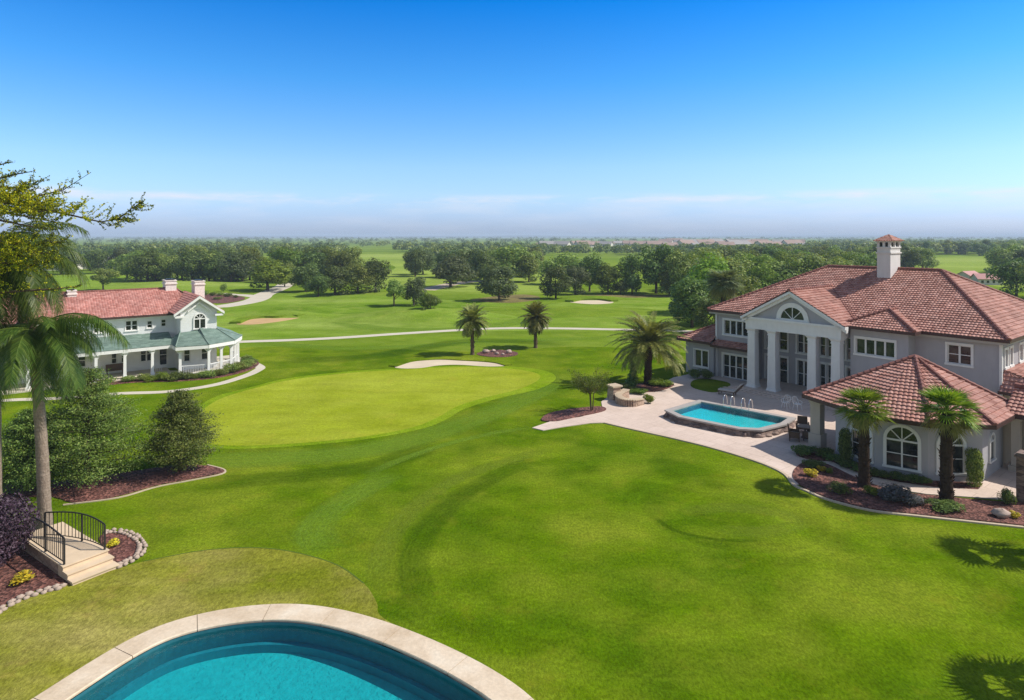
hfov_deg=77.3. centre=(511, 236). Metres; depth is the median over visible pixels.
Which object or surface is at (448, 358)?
bunker lip
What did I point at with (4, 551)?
purple bush
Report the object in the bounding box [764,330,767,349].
window
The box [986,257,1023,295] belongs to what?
tree
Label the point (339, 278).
tree
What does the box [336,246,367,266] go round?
woodland tree
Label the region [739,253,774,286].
woodland tree
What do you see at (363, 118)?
sky
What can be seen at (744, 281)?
tree
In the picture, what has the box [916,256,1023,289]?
field
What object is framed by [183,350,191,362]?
window
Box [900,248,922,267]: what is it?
woodland tree
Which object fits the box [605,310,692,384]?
date palm
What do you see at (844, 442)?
topiary
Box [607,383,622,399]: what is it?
stone pedestal
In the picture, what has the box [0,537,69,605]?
front bed
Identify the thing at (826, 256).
woodland tree
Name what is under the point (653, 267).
tree
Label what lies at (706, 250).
woodland tree
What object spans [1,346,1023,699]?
lawn
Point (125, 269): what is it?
woodland tree
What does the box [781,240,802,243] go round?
distant house
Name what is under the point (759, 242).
distant house
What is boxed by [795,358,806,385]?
french door
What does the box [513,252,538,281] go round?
tree
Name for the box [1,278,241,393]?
clubhouse
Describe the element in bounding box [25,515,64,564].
iron railing
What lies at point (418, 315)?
fairway mound
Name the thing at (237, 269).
woodland tree
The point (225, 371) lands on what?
porch shrub
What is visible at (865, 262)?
woodland tree
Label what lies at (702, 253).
woodland tree
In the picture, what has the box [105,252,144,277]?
woodland tree
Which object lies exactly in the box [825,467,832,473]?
shrub
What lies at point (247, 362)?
porch shrub
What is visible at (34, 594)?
edging stone
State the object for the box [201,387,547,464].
mown swath
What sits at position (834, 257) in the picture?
woodland tree
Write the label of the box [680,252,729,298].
tree
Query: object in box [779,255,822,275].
woodland tree
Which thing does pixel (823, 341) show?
window
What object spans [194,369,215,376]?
porch shrub
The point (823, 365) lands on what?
french door
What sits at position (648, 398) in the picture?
shrub
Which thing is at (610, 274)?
tree
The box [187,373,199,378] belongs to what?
porch shrub
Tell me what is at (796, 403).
wire chair
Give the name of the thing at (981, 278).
distant house
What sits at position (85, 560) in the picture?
garden steps
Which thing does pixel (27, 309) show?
feather palm
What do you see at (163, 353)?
door
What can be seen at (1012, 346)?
window
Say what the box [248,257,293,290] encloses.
tree
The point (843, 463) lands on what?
hedge shrub
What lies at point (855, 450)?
arched window
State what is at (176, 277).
woodland tree
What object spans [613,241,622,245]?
distant house
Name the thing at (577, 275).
tree
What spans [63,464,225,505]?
bed edging
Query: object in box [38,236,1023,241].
horizon woods
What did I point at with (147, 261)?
woodland tree
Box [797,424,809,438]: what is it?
patio table
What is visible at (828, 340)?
window
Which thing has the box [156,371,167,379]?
porch shrub
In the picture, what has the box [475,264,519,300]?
tree
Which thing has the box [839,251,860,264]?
woodland tree
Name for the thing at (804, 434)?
wicker armchair
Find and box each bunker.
[238,318,296,324]
[395,360,503,368]
[571,300,612,303]
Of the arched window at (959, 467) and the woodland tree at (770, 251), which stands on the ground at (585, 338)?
the woodland tree at (770, 251)
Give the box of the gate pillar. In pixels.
[1014,449,1023,501]
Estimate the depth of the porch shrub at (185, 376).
57.95 m
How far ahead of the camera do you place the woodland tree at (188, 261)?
179.32 m
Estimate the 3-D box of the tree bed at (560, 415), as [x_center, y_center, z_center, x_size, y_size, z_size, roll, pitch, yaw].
[4.446,12.960,46.874,5.929,0.090,2.005,0,0,-34]
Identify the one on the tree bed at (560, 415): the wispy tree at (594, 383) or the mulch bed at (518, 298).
the wispy tree at (594, 383)
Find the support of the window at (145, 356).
in the clubhouse
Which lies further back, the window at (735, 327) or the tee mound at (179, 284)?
the tee mound at (179, 284)
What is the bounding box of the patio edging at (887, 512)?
[604,422,1023,528]
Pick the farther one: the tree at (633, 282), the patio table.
the tree at (633, 282)
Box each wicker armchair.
[787,423,799,441]
[796,415,809,429]
[802,429,809,440]
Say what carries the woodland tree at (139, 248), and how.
on the ground at (585, 338)
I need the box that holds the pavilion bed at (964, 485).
[831,460,982,488]
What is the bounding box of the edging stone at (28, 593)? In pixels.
[24,591,33,595]
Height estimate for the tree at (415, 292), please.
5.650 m
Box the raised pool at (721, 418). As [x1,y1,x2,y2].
[663,400,795,437]
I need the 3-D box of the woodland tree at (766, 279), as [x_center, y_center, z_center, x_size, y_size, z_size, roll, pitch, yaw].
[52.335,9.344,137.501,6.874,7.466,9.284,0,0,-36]
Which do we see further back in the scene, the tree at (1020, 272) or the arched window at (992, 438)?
the tree at (1020, 272)
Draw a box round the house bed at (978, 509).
[792,462,1023,525]
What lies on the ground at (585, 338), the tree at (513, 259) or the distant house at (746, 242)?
the distant house at (746, 242)
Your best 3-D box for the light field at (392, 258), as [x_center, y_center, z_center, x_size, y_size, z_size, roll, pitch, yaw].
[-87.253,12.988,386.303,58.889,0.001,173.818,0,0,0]
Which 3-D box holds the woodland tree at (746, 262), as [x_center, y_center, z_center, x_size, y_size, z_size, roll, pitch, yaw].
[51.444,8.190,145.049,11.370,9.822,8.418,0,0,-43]
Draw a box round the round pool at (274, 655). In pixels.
[31,604,533,699]
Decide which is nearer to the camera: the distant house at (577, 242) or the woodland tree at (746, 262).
the woodland tree at (746, 262)
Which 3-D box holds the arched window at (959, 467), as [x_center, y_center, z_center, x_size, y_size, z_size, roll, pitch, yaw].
[23.219,11.440,33.820,1.620,2.320,0.140,0,0,3]
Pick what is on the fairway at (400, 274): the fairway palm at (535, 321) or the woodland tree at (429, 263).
the woodland tree at (429, 263)
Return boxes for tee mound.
[92,281,265,286]
[217,305,360,311]
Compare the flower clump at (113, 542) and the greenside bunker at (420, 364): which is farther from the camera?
the greenside bunker at (420, 364)
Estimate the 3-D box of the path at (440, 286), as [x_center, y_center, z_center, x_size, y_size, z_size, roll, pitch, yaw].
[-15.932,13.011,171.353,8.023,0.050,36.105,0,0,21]
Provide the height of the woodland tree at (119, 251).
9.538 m
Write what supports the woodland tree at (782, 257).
on the ground at (585, 338)
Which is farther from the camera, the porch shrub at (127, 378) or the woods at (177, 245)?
the woods at (177, 245)
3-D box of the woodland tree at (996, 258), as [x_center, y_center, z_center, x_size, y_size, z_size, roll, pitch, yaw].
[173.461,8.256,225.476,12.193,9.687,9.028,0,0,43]
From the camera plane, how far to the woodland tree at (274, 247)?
308.65 m
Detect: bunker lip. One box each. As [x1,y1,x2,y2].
[229,314,304,323]
[389,357,511,366]
[565,298,617,301]
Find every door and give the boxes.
[159,349,167,364]
[721,352,746,380]
[764,353,767,378]
[779,355,788,382]
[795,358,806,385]
[820,361,826,385]
[827,362,830,382]
[845,365,849,376]
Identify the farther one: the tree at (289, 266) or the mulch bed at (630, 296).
the tree at (289, 266)
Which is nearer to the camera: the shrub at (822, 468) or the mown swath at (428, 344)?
the shrub at (822, 468)
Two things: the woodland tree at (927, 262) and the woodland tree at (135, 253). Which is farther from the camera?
the woodland tree at (927, 262)
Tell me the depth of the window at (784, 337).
56.25 m
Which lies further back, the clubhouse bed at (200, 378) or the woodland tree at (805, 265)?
the woodland tree at (805, 265)
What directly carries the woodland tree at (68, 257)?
on the ground at (585, 338)
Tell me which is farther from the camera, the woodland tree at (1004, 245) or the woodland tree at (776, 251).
the woodland tree at (1004, 245)
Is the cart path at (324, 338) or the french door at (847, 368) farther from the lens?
the cart path at (324, 338)
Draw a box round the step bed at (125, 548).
[99,533,136,562]
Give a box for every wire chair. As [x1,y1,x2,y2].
[781,395,790,407]
[792,396,801,410]
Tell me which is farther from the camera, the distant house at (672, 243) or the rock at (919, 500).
the distant house at (672, 243)
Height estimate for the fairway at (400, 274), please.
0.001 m
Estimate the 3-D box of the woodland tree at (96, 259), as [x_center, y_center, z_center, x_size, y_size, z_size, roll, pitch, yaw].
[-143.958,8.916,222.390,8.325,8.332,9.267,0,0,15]
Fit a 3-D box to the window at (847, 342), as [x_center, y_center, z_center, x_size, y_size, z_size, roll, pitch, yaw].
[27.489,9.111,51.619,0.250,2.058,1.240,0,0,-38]
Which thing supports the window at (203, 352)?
in the clubhouse
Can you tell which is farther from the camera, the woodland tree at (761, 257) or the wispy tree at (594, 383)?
the woodland tree at (761, 257)
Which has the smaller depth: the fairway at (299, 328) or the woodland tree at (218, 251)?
the fairway at (299, 328)
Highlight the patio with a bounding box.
[532,374,1015,500]
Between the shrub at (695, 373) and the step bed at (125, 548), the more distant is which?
the shrub at (695, 373)
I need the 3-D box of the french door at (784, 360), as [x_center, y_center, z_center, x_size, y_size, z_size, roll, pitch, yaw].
[23.863,11.761,56.242,0.210,2.558,1.030,0,0,-38]
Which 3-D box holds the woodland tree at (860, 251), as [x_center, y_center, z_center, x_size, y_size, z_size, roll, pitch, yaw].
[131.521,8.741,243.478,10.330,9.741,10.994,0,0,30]
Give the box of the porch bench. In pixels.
[106,363,122,375]
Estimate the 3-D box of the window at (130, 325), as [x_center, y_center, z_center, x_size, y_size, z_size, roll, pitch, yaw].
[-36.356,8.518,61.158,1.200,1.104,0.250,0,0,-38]
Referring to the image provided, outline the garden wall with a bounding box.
[615,388,644,406]
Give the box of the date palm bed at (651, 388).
[627,383,673,391]
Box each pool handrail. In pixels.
[723,395,734,406]
[741,398,752,410]
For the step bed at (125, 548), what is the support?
on the lawn at (593, 562)
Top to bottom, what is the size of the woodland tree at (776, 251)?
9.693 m
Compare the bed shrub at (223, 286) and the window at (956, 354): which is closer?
the window at (956, 354)
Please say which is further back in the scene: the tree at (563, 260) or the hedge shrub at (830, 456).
the tree at (563, 260)
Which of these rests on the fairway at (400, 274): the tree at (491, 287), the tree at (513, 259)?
the tree at (513, 259)
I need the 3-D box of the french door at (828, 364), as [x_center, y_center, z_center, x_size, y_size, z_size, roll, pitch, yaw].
[26.497,11.761,52.906,0.210,2.558,1.030,0,0,-38]
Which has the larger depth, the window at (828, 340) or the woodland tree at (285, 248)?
the woodland tree at (285, 248)
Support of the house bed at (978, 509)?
on the lawn at (593, 562)
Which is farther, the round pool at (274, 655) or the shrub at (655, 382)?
the shrub at (655, 382)
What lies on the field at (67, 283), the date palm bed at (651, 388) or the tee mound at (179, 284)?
the tee mound at (179, 284)
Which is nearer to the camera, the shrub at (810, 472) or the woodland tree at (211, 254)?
the shrub at (810, 472)
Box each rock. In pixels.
[905,492,925,504]
[990,508,1010,517]
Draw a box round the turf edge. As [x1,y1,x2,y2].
[143,547,363,582]
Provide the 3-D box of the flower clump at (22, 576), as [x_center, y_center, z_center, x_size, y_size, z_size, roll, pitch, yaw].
[-18.324,12.794,24.009,0.838,0.330,0.909,0,0,-13]
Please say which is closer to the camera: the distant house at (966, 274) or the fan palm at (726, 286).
the fan palm at (726, 286)
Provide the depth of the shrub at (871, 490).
31.86 m
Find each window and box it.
[78,357,86,367]
[110,353,117,363]
[120,354,127,362]
[124,319,138,331]
[139,351,150,362]
[146,320,153,328]
[160,318,167,327]
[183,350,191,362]
[193,313,206,329]
[200,349,211,360]
[693,348,708,368]
[722,318,747,338]
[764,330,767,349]
[775,303,809,322]
[779,332,788,352]
[795,334,807,354]
[819,337,826,357]
[825,338,830,358]
[844,338,849,361]
[850,419,873,463]
[853,335,896,360]
[882,424,921,473]
[935,433,966,475]
[944,341,973,367]
[988,432,996,463]
[1004,347,1009,369]
[1009,345,1014,367]
[1019,341,1023,363]
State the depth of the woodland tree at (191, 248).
193.19 m
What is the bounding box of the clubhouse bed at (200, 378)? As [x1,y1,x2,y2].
[69,361,258,389]
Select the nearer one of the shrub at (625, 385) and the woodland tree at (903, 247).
the shrub at (625, 385)
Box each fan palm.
[703,268,745,302]
[830,385,897,487]
[911,383,983,501]
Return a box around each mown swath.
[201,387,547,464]
[286,339,561,348]
[298,479,376,543]
[343,320,521,330]
[385,430,510,466]
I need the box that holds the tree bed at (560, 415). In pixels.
[541,406,605,421]
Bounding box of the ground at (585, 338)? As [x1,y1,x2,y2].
[6,238,1023,352]
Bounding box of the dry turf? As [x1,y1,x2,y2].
[0,548,391,699]
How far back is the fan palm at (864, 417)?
32.92 m
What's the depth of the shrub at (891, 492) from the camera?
31.19 m
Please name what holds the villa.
on the lawn at (593, 562)
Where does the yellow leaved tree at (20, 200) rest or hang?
on the lawn at (593, 562)
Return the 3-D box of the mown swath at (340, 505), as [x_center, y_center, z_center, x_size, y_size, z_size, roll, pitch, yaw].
[-7.850,12.986,30.673,3.625,0.001,10.478,0,0,8]
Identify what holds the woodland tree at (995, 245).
on the ground at (585, 338)
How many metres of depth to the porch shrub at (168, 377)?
57.41 m
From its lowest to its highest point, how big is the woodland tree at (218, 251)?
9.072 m
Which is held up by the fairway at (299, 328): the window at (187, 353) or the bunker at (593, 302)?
the bunker at (593, 302)
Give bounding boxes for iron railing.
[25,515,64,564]
[44,511,105,549]
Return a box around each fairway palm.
[453,302,492,354]
[518,301,552,347]
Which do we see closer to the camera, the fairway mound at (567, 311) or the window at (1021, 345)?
the window at (1021, 345)
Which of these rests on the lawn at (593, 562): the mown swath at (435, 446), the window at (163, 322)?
the mown swath at (435, 446)
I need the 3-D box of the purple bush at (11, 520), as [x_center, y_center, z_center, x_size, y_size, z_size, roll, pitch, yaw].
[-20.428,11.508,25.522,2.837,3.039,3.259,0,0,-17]
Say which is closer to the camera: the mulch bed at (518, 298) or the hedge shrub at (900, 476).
the hedge shrub at (900, 476)
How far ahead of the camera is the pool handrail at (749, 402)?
46.30 m
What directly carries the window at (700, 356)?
in the villa
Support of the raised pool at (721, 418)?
on the patio
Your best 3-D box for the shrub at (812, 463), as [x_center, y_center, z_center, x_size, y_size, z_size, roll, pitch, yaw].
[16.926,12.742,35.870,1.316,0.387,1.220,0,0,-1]
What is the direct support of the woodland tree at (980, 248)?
on the ground at (585, 338)
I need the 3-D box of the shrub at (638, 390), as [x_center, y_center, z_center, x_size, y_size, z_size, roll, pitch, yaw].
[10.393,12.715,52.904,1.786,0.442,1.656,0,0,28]
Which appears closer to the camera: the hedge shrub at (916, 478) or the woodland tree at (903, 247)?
the hedge shrub at (916, 478)
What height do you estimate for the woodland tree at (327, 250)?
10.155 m
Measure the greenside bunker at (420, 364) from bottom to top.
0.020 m
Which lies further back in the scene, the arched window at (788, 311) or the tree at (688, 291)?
the tree at (688, 291)
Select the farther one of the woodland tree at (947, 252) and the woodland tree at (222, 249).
the woodland tree at (947, 252)
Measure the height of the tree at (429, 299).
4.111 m
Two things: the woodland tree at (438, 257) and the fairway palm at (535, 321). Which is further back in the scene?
the woodland tree at (438, 257)
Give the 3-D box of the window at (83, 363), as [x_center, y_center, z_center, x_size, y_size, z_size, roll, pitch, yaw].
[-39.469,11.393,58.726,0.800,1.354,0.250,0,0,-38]
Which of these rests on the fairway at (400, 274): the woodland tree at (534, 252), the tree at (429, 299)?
the woodland tree at (534, 252)
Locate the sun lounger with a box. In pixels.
[717,383,744,395]
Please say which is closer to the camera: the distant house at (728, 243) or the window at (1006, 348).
the window at (1006, 348)
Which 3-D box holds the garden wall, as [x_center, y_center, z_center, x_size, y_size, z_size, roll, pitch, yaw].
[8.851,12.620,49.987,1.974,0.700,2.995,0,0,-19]
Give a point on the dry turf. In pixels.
(49, 639)
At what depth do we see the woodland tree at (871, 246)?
267.22 m
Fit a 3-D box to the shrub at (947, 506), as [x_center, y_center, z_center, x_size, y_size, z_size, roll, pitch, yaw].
[20.539,12.736,30.381,1.708,0.399,1.583,0,0,4]
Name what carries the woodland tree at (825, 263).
on the ground at (585, 338)
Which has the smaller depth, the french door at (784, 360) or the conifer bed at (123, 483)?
the conifer bed at (123, 483)
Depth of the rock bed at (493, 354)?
70.18 m
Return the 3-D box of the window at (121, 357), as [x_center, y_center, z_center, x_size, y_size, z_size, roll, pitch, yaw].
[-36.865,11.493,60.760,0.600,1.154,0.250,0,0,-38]
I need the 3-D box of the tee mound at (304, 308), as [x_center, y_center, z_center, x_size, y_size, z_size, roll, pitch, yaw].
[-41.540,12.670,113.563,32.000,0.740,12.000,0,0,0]
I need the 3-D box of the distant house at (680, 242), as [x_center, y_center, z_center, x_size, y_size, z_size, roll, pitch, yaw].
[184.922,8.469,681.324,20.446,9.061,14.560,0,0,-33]
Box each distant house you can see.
[538,241,554,245]
[553,241,571,246]
[574,240,591,244]
[599,241,613,245]
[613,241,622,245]
[622,240,636,244]
[629,241,643,244]
[646,241,662,245]
[658,239,673,241]
[662,242,677,246]
[677,240,695,244]
[696,239,714,242]
[717,242,734,244]
[725,240,743,245]
[740,240,751,244]
[751,239,768,242]
[754,241,772,244]
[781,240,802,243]
[958,271,977,278]
[969,273,1003,284]
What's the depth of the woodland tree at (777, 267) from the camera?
137.00 m
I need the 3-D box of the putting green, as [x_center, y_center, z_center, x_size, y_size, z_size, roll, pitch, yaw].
[-11.896,12.985,52.999,19.220,0.010,29.409,0,0,34]
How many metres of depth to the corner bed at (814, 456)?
37.55 m
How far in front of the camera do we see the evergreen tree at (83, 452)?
33.22 m
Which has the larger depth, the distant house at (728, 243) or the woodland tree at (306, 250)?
the distant house at (728, 243)
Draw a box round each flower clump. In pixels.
[8,569,34,585]
[106,538,119,547]
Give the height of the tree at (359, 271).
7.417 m
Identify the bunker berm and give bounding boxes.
[217,310,343,318]
[548,296,640,299]
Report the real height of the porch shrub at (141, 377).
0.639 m
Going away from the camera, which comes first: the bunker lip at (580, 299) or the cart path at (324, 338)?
the cart path at (324, 338)
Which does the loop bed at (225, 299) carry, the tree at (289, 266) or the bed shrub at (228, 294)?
the bed shrub at (228, 294)
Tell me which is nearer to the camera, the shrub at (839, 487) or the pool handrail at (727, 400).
the shrub at (839, 487)
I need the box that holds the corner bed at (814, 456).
[796,448,829,460]
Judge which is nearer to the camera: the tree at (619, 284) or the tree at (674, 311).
the tree at (674, 311)
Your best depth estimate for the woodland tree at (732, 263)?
134.74 m
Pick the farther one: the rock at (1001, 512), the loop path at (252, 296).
the loop path at (252, 296)
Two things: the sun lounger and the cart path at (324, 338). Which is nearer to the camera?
the sun lounger
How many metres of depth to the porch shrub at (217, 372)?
59.38 m
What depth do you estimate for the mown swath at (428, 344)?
76.16 m
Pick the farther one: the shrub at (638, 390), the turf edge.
the shrub at (638, 390)
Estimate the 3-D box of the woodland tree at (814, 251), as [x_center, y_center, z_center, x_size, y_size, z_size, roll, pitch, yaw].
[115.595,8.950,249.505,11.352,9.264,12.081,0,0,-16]
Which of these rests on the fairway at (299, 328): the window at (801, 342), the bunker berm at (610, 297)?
the bunker berm at (610, 297)
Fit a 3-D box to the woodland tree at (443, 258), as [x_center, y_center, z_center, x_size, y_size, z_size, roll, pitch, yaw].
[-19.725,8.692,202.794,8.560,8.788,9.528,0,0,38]
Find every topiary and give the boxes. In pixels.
[836,427,854,462]
[964,447,984,486]
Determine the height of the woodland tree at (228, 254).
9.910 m
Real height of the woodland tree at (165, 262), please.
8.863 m
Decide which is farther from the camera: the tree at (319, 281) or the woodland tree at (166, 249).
the woodland tree at (166, 249)
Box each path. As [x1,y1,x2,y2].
[3,357,264,401]
[216,283,291,307]
[224,293,263,297]
[239,327,693,342]
[424,280,481,289]
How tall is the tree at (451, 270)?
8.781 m
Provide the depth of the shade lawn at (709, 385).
55.84 m
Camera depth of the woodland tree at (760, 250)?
258.77 m
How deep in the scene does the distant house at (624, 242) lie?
807.91 m
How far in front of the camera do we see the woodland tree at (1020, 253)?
220.90 m
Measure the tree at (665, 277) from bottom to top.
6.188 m
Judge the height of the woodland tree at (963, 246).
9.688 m
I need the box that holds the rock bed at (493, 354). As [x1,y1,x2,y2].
[477,350,517,356]
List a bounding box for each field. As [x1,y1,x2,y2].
[54,272,276,291]
[355,254,402,263]
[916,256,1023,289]
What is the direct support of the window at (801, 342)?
in the villa
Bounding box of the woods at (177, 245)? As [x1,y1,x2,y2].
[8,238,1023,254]
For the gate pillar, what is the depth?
31.22 m
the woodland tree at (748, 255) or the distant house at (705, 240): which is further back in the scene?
the distant house at (705, 240)
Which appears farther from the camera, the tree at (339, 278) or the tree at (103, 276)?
the tree at (103, 276)
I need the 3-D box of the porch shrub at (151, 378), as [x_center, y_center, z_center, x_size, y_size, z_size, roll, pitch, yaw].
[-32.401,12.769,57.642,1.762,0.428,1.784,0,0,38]
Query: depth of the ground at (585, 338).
127.64 m
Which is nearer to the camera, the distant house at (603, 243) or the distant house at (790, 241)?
the distant house at (790, 241)
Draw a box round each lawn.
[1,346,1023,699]
[690,379,729,391]
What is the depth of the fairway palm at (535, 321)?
74.05 m
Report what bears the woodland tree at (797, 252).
on the ground at (585, 338)
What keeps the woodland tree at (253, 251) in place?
on the field at (67, 283)
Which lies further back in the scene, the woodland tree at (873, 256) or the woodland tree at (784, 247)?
the woodland tree at (784, 247)
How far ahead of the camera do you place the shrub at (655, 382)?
55.28 m
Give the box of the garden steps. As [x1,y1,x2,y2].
[20,522,118,585]
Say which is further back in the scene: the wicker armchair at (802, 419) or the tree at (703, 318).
the tree at (703, 318)
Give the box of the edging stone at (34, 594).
[30,592,38,596]
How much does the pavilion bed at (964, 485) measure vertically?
0.050 m
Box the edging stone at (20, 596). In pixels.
[16,594,24,599]
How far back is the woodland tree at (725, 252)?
185.35 m
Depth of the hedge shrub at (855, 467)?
35.26 m
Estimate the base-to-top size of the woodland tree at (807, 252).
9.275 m
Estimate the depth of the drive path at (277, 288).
138.01 m
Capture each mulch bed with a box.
[472,294,539,302]
[585,294,675,297]
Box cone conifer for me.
[625,359,638,386]
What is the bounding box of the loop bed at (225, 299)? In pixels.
[205,294,244,302]
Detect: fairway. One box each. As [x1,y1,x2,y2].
[191,291,714,342]
[351,254,587,292]
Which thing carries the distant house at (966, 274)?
on the field at (956, 264)
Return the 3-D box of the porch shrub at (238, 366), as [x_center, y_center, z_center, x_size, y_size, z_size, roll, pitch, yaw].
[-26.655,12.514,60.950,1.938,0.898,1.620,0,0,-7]
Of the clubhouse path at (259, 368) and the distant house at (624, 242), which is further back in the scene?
the distant house at (624, 242)
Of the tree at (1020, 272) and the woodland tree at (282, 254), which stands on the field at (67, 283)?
the woodland tree at (282, 254)
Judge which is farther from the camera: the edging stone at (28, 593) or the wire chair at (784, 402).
the wire chair at (784, 402)
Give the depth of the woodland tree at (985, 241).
469.58 m
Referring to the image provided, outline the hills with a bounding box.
[4,235,1023,237]
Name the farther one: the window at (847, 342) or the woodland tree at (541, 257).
the woodland tree at (541, 257)
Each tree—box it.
[0,159,153,297]
[1,407,79,493]
[14,366,164,489]
[42,248,84,273]
[79,250,99,270]
[84,250,109,269]
[90,268,119,289]
[105,247,128,266]
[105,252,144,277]
[113,255,145,281]
[121,388,230,473]
[125,247,168,280]
[125,250,146,276]
[133,246,148,252]
[140,255,163,280]
[146,246,173,254]
[147,253,181,281]
[153,252,180,279]
[160,249,177,276]
[168,249,207,280]
[176,245,206,274]
[189,250,223,281]
[198,250,234,281]
[205,248,221,252]
[207,255,234,281]
[213,251,252,281]
[214,246,227,252]
[215,249,253,281]
[228,251,255,280]
[237,246,266,279]
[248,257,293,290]
[264,247,303,281]
[267,245,281,256]
[271,246,301,262]
[279,261,296,286]
[289,263,319,291]
[297,251,326,276]
[302,246,312,257]
[303,274,331,296]
[307,245,332,272]
[321,246,342,265]
[321,265,359,294]
[323,251,361,276]
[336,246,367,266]
[345,263,375,293]
[359,257,391,292]
[386,279,406,305]
[401,276,426,304]
[403,249,425,275]
[411,249,436,274]
[419,292,441,309]
[430,253,478,286]
[434,252,444,262]
[437,250,460,261]
[454,249,483,277]
[468,251,500,279]
[473,243,539,280]
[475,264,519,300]
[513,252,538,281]
[519,250,544,275]
[527,247,544,267]
[538,251,584,277]
[539,264,572,297]
[565,265,590,294]
[567,365,614,410]
[571,252,606,291]
[590,262,622,293]
[611,280,627,293]
[618,253,641,293]
[638,243,673,293]
[658,268,675,293]
[664,249,698,294]
[667,277,712,327]
[668,301,680,321]
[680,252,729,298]
[689,247,722,261]
[691,255,745,274]
[692,297,717,327]
[695,251,721,258]
[704,270,760,302]
[714,246,741,256]
[728,251,757,272]
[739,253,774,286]
[742,262,777,288]
[749,253,773,266]
[751,245,769,254]
[760,245,783,257]
[761,259,801,282]
[771,247,790,258]
[771,251,799,266]
[773,245,792,251]
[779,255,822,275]
[789,249,811,254]
[789,250,805,255]
[797,253,845,269]
[800,247,824,254]
[808,256,845,268]
[811,245,828,251]
[812,250,833,259]
[820,246,840,253]
[826,249,846,256]
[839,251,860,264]
[844,246,869,256]
[851,252,876,265]
[855,251,876,264]
[863,245,876,253]
[865,243,905,264]
[900,242,911,266]
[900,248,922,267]
[911,246,940,267]
[921,241,935,251]
[940,240,954,253]
[958,242,970,254]
[969,242,991,255]
[982,239,993,253]
[983,246,1017,271]
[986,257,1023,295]
[987,243,1001,254]
[1000,242,1018,249]
[1006,244,1023,253]
[1008,240,1022,246]
[1013,248,1023,260]
[1015,263,1023,282]
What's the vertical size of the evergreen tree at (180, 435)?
4.579 m
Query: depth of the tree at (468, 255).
195.50 m
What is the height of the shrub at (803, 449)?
0.545 m
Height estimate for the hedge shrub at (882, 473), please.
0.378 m
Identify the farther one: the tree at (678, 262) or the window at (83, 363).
the tree at (678, 262)
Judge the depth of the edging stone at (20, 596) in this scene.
22.89 m
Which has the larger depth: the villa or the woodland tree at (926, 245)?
the woodland tree at (926, 245)
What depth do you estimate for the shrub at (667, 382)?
54.91 m
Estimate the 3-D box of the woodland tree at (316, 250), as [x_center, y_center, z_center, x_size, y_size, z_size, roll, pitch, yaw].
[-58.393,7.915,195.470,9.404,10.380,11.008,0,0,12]
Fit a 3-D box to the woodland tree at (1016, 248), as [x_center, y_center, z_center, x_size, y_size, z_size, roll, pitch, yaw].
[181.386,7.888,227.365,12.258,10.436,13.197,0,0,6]
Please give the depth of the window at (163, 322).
62.88 m
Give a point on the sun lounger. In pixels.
(739, 387)
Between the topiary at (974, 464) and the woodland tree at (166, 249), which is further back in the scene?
the woodland tree at (166, 249)
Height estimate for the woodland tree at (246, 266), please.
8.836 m
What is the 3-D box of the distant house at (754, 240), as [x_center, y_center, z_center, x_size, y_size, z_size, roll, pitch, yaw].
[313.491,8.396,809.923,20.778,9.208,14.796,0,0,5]
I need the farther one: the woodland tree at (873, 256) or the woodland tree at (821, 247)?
the woodland tree at (821, 247)
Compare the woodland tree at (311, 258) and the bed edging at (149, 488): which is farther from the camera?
the woodland tree at (311, 258)
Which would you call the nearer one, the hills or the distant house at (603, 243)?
the distant house at (603, 243)
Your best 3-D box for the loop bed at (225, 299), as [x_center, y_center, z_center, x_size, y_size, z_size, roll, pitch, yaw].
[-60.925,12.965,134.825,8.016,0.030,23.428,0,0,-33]
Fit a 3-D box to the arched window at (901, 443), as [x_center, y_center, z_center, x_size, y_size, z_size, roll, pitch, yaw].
[21.069,11.383,34.586,1.850,2.435,0.140,0,0,36]
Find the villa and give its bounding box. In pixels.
[676,234,1023,481]
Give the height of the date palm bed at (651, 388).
0.090 m
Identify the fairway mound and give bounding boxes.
[319,307,517,323]
[450,306,663,316]
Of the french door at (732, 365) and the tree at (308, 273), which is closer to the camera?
the french door at (732, 365)
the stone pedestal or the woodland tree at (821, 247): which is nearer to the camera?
the stone pedestal
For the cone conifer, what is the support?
on the date palm bed at (651, 388)
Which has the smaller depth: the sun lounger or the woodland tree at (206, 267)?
the sun lounger
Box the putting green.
[192,367,539,445]
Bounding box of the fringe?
[189,366,555,448]
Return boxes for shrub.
[120,375,137,381]
[137,373,150,380]
[144,374,161,381]
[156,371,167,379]
[161,372,179,380]
[168,370,185,380]
[178,372,192,378]
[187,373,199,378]
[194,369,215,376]
[211,369,224,375]
[216,368,231,374]
[219,283,227,291]
[221,363,242,371]
[223,292,232,296]
[229,361,247,370]
[241,360,255,364]
[616,381,629,388]
[628,386,647,393]
[643,394,654,402]
[648,377,663,385]
[659,379,673,386]
[687,369,700,377]
[700,369,714,378]
[790,444,818,455]
[801,459,825,468]
[803,468,818,476]
[812,446,834,456]
[816,465,825,471]
[823,452,842,460]
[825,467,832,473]
[825,480,853,493]
[834,458,856,467]
[849,462,872,470]
[862,485,878,494]
[870,467,891,477]
[877,483,917,505]
[887,471,912,480]
[907,473,932,483]
[924,498,965,512]
[997,487,1017,504]
[1009,510,1020,517]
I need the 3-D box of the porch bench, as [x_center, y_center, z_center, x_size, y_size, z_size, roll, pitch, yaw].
[-37.020,12.405,59.655,1.400,0.950,0.600,0,0,-38]
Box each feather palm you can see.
[0,221,91,509]
[0,313,132,529]
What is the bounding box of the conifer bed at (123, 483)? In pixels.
[2,464,223,502]
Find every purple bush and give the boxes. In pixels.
[0,492,40,563]
[0,530,18,566]
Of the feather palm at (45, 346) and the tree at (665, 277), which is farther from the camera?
the tree at (665, 277)

